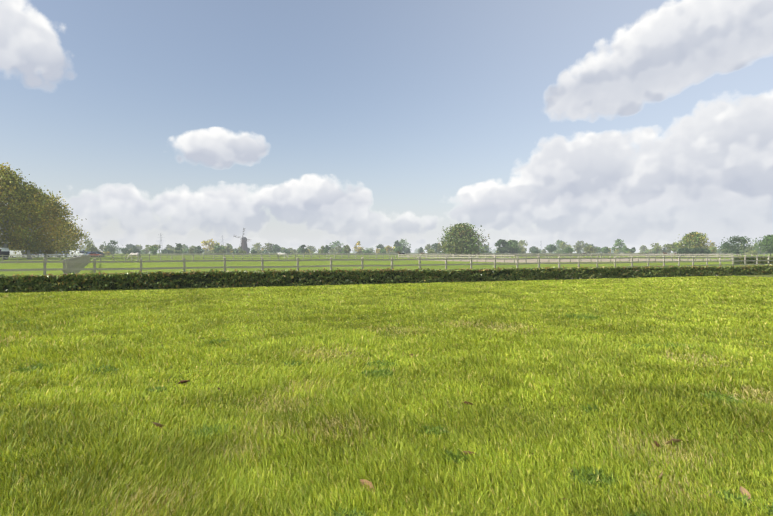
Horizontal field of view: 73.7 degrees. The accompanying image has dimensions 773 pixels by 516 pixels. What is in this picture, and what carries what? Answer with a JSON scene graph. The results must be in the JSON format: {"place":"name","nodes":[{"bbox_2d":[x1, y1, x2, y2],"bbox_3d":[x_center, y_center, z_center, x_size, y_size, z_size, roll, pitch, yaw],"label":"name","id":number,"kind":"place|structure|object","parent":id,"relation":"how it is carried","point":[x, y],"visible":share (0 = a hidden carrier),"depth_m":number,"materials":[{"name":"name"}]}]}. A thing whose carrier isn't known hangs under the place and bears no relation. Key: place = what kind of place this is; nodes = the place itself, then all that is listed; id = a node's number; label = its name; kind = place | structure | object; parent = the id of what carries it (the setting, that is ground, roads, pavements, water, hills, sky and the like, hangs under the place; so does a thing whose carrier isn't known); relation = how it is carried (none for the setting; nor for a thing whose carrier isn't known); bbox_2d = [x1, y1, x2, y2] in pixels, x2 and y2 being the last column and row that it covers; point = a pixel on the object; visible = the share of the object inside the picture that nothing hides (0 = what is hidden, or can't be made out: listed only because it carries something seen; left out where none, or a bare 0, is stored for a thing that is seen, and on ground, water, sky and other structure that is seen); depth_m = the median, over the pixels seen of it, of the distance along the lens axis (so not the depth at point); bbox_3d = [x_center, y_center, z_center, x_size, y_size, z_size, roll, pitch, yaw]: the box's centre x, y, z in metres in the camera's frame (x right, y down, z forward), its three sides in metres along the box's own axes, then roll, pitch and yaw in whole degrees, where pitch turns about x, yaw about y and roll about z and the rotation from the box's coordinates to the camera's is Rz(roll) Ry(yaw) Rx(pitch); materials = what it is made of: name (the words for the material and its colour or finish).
{"place":"outdoors","nodes":[
{"label":"outdoors","id":0,"kind":"place"},
{"bbox_2d":[0,253,772,291],"bbox_3d":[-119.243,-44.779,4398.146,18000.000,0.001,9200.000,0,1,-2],"label":"ground","id":1,"kind":"structure","parent":0,"point":[147,264],"depth_m":69.36,"materials":[{"name":"green plant"}]},
{"bbox_2d":[0,248,9,259],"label":"horse trailer","id":2,"kind":"object","parent":1,"relation":"on","point":[4,251],"visible":0.81,"depth_m":118.36,"materials":[{"name":"grey metal"}]},
{"bbox_2d":[9,250,24,256],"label":"cow","id":3,"kind":"object","parent":1,"relation":"on","point":[17,253],"visible":0.4,"depth_m":154.02,"materials":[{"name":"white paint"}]},
{"bbox_2d":[0,162,91,258],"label":"trees","id":4,"kind":"object","parent":1,"relation":"on","point":[30,218],"visible":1,"depth_m":126.95,"materials":[{"name":"green plant"}]},
{"bbox_2d":[38,251,104,256],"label":"farm buildings","id":5,"kind":"structure","parent":1,"relation":"on","point":[88,253],"depth_m":198.24,"materials":[{"name":"black"}]},
{"bbox_2d":[62,255,89,273],"bbox_3d":[-32.341,0.367,55.063,0.170,1.323,67.464,0,1,-29],"label":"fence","id":6,"kind":"object","parent":1,"relation":"on","point":[78,265],"visible":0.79,"depth_m":36.11,"materials":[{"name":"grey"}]},
{"bbox_2d":[69,251,86,256],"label":"cow","id":7,"kind":"object","parent":1,"relation":"on","point":[79,253],"visible":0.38,"depth_m":181.20,"materials":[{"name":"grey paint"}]},
{"bbox_2d":[127,253,139,260],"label":"cow","id":8,"kind":"object","parent":1,"relation":"on","point":[132,256],"visible":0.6,"depth_m":98.58},
{"bbox_2d":[234,228,250,252],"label":"windmill","id":9,"kind":"object","parent":1,"relation":"on","point":[244,240],"visible":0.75,"depth_m":602.87,"materials":[{"name":"brick"}]},
{"bbox_2d":[277,253,288,259],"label":"cow","id":10,"kind":"object","parent":1,"relation":"on","point":[282,254],"visible":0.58,"depth_m":117.20},
{"bbox_2d":[0,253,732,260],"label":"fence","id":11,"kind":"object","parent":1,"relation":"on","point":[203,258],"visible":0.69,"depth_m":101.42,"materials":[{"name":"grey wood"}]},
{"bbox_2d":[8,241,730,253],"bbox_3d":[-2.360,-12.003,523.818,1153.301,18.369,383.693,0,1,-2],"label":"tree line","id":12,"kind":"object","parent":1,"relation":"on","point":[92,247],"visible":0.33,"depth_m":454.77,"materials":[{"name":"green plant"}]},
{"bbox_2d":[19,253,719,257],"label":"fence","id":13,"kind":"object","parent":1,"relation":"on","point":[450,253],"visible":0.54,"depth_m":245.15,"materials":[{"name":"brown wood"}]},
{"bbox_2d":[81,246,676,252],"bbox_3d":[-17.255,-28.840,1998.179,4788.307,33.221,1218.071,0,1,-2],"label":"trees","id":14,"kind":"object","parent":1,"relation":"on","point":[416,250],"visible":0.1,"depth_m":1873.07,"materials":[{"name":"green plant"}]},
{"bbox_2d":[3,238,761,254],"bbox_3d":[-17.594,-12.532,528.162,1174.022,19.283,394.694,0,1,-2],"label":"tree line","id":15,"kind":"object","parent":1,"relation":"on","point":[551,248],"visible":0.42,"depth_m":466.21,"materials":[{"name":"green plant"}]},
{"bbox_2d":[0,255,772,274],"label":"fence","id":16,"kind":"object","parent":1,"relation":"on","point":[184,267],"visible":0.77,"depth_m":32.91,"materials":[{"name":"grey wood"}]},
{"bbox_2d":[0,274,772,515],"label":"lawn underlay","id":17,"kind":"object","parent":1,"relation":"on","point":[767,275],"depth_m":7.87,"materials":[{"name":"green plant"}]},
{"bbox_2d":[0,264,772,291],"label":"hedge","id":18,"kind":"object","parent":17,"relation":"on","point":[79,280],"depth_m":25.37,"materials":[{"name":"green plant"}]},
{"bbox_2d":[26,242,772,254],"bbox_3d":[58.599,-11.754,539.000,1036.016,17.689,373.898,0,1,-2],"label":"tree line","id":19,"kind":"object","parent":1,"relation":"on","point":[382,249],"visible":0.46,"depth_m":457.01,"materials":[{"name":"green plant"}]},
{"bbox_2d":[160,253,652,255],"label":"fence","id":20,"kind":"object","parent":1,"relation":"on","point":[180,254],"visible":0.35,"depth_m":261.80,"materials":[{"name":"grey wood"}]},
{"bbox_2d":[65,239,767,254],"bbox_3d":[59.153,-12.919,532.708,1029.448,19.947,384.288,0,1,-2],"label":"tree line","id":21,"kind":"object","parent":1,"relation":"on","point":[338,249],"visible":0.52,"depth_m":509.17,"materials":[{"name":"green plant"}]},
{"bbox_2d":[111,322,763,515],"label":"fallen leaves","id":22,"kind":"object","parent":1,"relation":"on","point":[742,489],"visible":0.35,"depth_m":3.98,"materials":[{"name":"brown plant"}]},
{"bbox_2d":[398,254,514,262],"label":"arena fence","id":23,"kind":"object","parent":1,"relation":"on","point":[468,255],"visible":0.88,"depth_m":91.63,"materials":[{"name":"white wood"}]},
{"bbox_2d":[398,254,597,258],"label":"arena fence","id":24,"kind":"object","parent":1,"relation":"on","point":[417,256],"visible":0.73,"depth_m":125.03,"materials":[{"name":"white wood"}]},
{"bbox_2d":[427,258,727,262],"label":"sand arena","id":25,"kind":"object","parent":1,"relation":"on","point":[563,260],"visible":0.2,"depth_m":104.07},
{"bbox_2d":[437,223,772,255],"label":"trees","id":26,"kind":"object","parent":1,"relation":"on","point":[461,238],"visible":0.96,"depth_m":249.60,"materials":[{"name":"green plant"}]},
{"bbox_2d":[514,254,764,262],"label":"arena fence","id":27,"kind":"object","parent":1,"relation":"on","point":[610,255],"visible":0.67,"depth_m":89.37,"materials":[{"name":"white wood"}]},
{"bbox_2d":[627,254,752,258],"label":"arena fence","id":28,"kind":"object","parent":1,"relation":"on","point":[689,255],"visible":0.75,"depth_m":126.45,"materials":[{"name":"white wood"}]},
{"bbox_2d":[734,256,772,263],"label":"gate","id":29,"kind":"structure","parent":1,"relation":"on","point":[759,258],"depth_m":71.36,"materials":[{"name":"white metal"}]},
{"bbox_2d":[0,0,772,252],"label":"sky","id":30,"kind":"structure","parent":0,"point":[293,124],"materials":[{"name":"blue"}]}
]}

